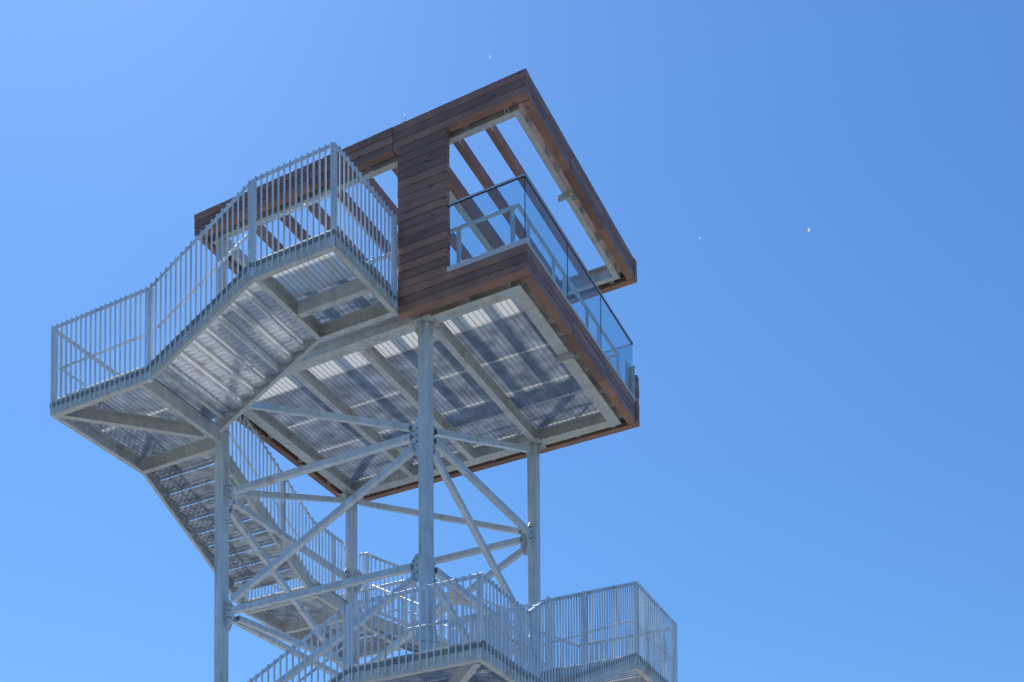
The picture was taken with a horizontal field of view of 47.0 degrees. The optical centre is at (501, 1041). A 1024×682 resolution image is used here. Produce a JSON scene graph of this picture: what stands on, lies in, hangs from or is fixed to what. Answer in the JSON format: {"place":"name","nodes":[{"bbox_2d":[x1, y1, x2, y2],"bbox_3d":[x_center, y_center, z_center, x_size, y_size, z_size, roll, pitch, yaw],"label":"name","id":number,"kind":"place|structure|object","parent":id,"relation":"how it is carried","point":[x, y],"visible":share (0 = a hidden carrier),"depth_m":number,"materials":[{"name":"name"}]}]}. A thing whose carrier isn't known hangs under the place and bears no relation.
{"place":"outdoors","nodes":[
{"label":"outdoors","id":0,"kind":"place"},
{"bbox_2d":[0,0,1023,681],"label":"sky","id":1,"kind":"structure","parent":0,"point":[820,478],"materials":[{"name":"blue"}]},
{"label":"gravel yard","id":2,"kind":"structure","parent":0,"visible":0},
{"bbox_2d":[214,314,545,681],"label":"tower frame","id":3,"kind":"object","parent":2,"relation":"on","point":[421,567],"visible":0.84,"depth_m":21.55,"materials":[{"name":"metal"}]},
{"bbox_2d":[53,363,228,474],"bbox_3d":[-6.342,-11.258,21.263,2.569,0.404,2.260,-1,-3,27],"label":"stair landing","id":4,"kind":"object","parent":3,"relation":"attached to","point":[156,424],"visible":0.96,"depth_m":21.20,"materials":[{"name":"metal"}]},
{"bbox_2d":[58,330,144,469],"bbox_3d":[-7.424,-11.854,21.879,0.153,1.608,2.212,-1,-3,27],"label":"stair railing","id":5,"kind":"object","parent":4,"relation":"on","point":[142,465],"visible":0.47,"depth_m":21.48,"materials":[{"name":"metal"}]},
{"bbox_2d":[50,287,153,417],"bbox_3d":[-6.930,-11.892,20.378,2.358,1.620,0.153,-1,-3,27],"label":"stair railing","id":6,"kind":"object","parent":4,"relation":"on","point":[54,367],"visible":1,"depth_m":20.30,"materials":[{"name":"metal"}]},
{"bbox_2d":[146,270,318,432],"bbox_3d":[-4.602,-11.742,20.148,2.287,1.256,1.830,-1,-3,27],"label":"stair flight","id":7,"kind":"object","parent":4,"relation":"on","point":[234,354],"visible":0.99,"depth_m":20.10,"materials":[{"name":"metal"}]},
{"bbox_2d":[148,180,251,373],"bbox_3d":[-4.951,-12.508,19.387,2.213,2.620,0.153,-1,-3,27],"label":"stair railing","id":8,"kind":"object","parent":7,"relation":"attached to","point":[201,282],"visible":1,"depth_m":19.32,"materials":[{"name":"metal"}]},
{"bbox_2d":[244,583,403,662],"bbox_3d":[-3.940,-9.368,26.546,1.955,0.285,3.410,-1,-3,27],"label":"stair landing","id":9,"kind":"object","parent":3,"relation":"attached to","point":[287,617],"visible":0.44,"depth_m":26.13,"materials":[{"name":"metal"}]},
{"bbox_2d":[143,452,313,612],"bbox_3d":[-5.426,-10.255,23.792,1.855,1.860,3.139,-1,-3,27],"label":"stair flight","id":10,"kind":"object","parent":9,"relation":"on","point":[166,488],"visible":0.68,"depth_m":23.58,"materials":[{"name":"metal"}]},
{"bbox_2d":[146,469,245,603],"bbox_3d":[-6.234,-10.963,24.164,0.153,3.199,3.055,-1,-3,27],"label":"stair railing","id":11,"kind":"object","parent":10,"relation":"attached to","point":[194,519],"visible":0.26,"depth_m":24.17,"materials":[{"name":"metal"}]},
{"bbox_2d":[212,415,344,599],"bbox_3d":[-4.395,-10.999,23.928,0.153,3.206,4.767,-1,-3,27],"label":"stair railing","id":12,"kind":"object","parent":10,"relation":"attached to","point":[280,504],"visible":0.49,"depth_m":23.75,"materials":[{"name":"metal"}]},
{"bbox_2d":[243,549,310,644],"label":"stair railing","id":13,"kind":"object","parent":9,"relation":"on","point":[246,595],"visible":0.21,"depth_m":26.18,"materials":[{"name":"metal"}]},
{"bbox_2d":[340,580,404,657],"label":"stair railing","id":14,"kind":"object","parent":9,"relation":"on","point":[381,649],"visible":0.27,"depth_m":27.88,"materials":[{"name":"metal"}]},
{"bbox_2d":[194,68,639,503],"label":"lookout platform","id":15,"kind":"structure","parent":3,"relation":"on","point":[518,357],"depth_m":21.27,"materials":[{"name":"wood"}]},
{"bbox_2d":[252,230,397,341],"bbox_3d":[-2.871,-12.330,19.278,1.615,0.285,1.820,-1,-3,27],"label":"stair landing","id":16,"kind":"object","parent":15,"relation":"attached to","point":[302,311],"visible":0.98,"depth_m":19.34,"materials":[{"name":"metal"}]},
{"bbox_2d":[250,142,337,277],"bbox_3d":[-3.283,-13.054,18.554,1.658,1.620,0.153,-1,-3,27],"label":"stair railing","id":17,"kind":"object","parent":16,"relation":"on","point":[332,195],"visible":1,"depth_m":18.48,"materials":[{"name":"metal"}]},
{"bbox_2d":[337,145,397,309],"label":"stair railing","id":18,"kind":"object","parent":16,"relation":"on","point":[393,259],"visible":0.98,"depth_m":18.95,"materials":[{"name":"metal"}]},
{"bbox_2d":[253,203,619,374],"bbox_3d":[-1.346,-12.885,22.367,5.925,1.118,4.460,-1,-3,27],"label":"guard rail","id":19,"kind":"object","parent":15,"relation":"on","point":[529,225],"visible":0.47,"depth_m":19.86,"materials":[{"name":"metal"}]},
{"bbox_2d":[447,173,635,401],"bbox_3d":[0.856,-13.150,21.174,1.469,1.190,4.884,-1,-3,27],"label":"glass balustrade","id":20,"kind":"object","parent":15,"relation":"on","point":[629,383],"visible":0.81,"depth_m":19.65,"materials":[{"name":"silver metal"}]},
{"bbox_2d":[349,640,535,681],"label":"stair landing","id":21,"kind":"object","parent":3,"relation":"attached to","point":[473,668],"visible":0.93,"depth_m":17.39,"materials":[{"name":"metal"}]},
{"bbox_2d":[345,572,483,681],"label":"stair railing","id":22,"kind":"object","parent":21,"relation":"on","point":[478,614],"visible":1,"depth_m":17.20,"materials":[{"name":"metal"}]},
{"bbox_2d":[483,574,529,681],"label":"stair railing","id":23,"kind":"object","parent":21,"relation":"attached to","point":[490,650],"visible":0.98,"depth_m":17.38,"materials":[{"name":"metal"}]},
{"bbox_2d":[541,657,636,681],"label":"stair flight","id":24,"kind":"object","parent":21,"relation":"on","point":[616,672],"visible":0.22,"depth_m":21.23,"materials":[{"name":"metal"}]},
{"bbox_2d":[450,598,550,672],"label":"stair railing","id":25,"kind":"object","parent":24,"relation":"attached to","point":[466,621],"visible":0.3,"depth_m":21.40,"materials":[{"name":"metal"}]},
{"bbox_2d":[526,581,637,681],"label":"stair railing","id":26,"kind":"object","parent":24,"relation":"attached to","point":[535,635],"visible":0.99,"depth_m":20.05,"materials":[{"name":"metal"}]},
{"bbox_2d":[532,656,667,681],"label":"stair landing","id":27,"kind":"object","parent":3,"relation":"attached to","point":[643,676],"visible":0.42,"depth_m":23.49,"materials":[{"name":"metal"}]},
{"bbox_2d":[366,615,447,652],"bbox_3d":[-0.671,-8.221,25.719,4.566,2.552,1.830,-1,-3,27],"label":"stair flight","id":28,"kind":"object","parent":27,"relation":"on","point":[395,628],"visible":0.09,"depth_m":25.72,"materials":[{"name":"metal"}]},
{"bbox_2d":[358,552,526,670],"bbox_3d":[-1.178,-9.053,25.041,4.418,3.593,0.153,-1,-3,27],"label":"stair railing","id":29,"kind":"object","parent":28,"relation":"attached to","point":[365,563],"visible":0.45,"depth_m":25.63,"materials":[{"name":"metal"}]},
{"bbox_2d":[404,580,578,667],"bbox_3d":[-0.335,-8.947,26.540,4.485,3.869,0.153,-1,-3,27],"label":"stair railing","id":30,"kind":"object","parent":28,"relation":"attached to","point":[474,607],"visible":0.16,"depth_m":26.91,"materials":[{"name":"metal"}]},
{"bbox_2d":[546,596,555,669],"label":"stair railing","id":31,"kind":"object","parent":27,"relation":"attached to","point":[547,597],"visible":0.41,"depth_m":23.31,"materials":[{"name":"metal"}]},
{"bbox_2d":[578,627,672,677],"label":"stair railing","id":32,"kind":"object","parent":27,"relation":"on","point":[622,647],"visible":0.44,"depth_m":25.09,"materials":[{"name":"metal"}]},
{"bbox_2d":[633,582,677,681],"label":"stair railing","id":33,"kind":"object","parent":27,"relation":"on","point":[648,655],"visible":0.98,"depth_m":23.24,"materials":[{"name":"metal"}]},
{"bbox_3d":[-6.416,-3.485,21.019,2.305,0.285,2.260,-1,-3,27],"label":"stair landing","id":34,"kind":"object","parent":3,"relation":"attached to","visible":0},
{"bbox_2d":[328,671,342,681],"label":"stair flight","id":35,"kind":"object","parent":34,"relation":"on","point":[341,680],"visible":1,"depth_m":17.79,"materials":[{"name":"metal"}]},
{"bbox_2d":[248,605,347,681],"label":"stair railing","id":36,"kind":"object","parent":35,"relation":"attached to","point":[337,678],"visible":1,"depth_m":18.02,"materials":[{"name":"metal"}]}
]}

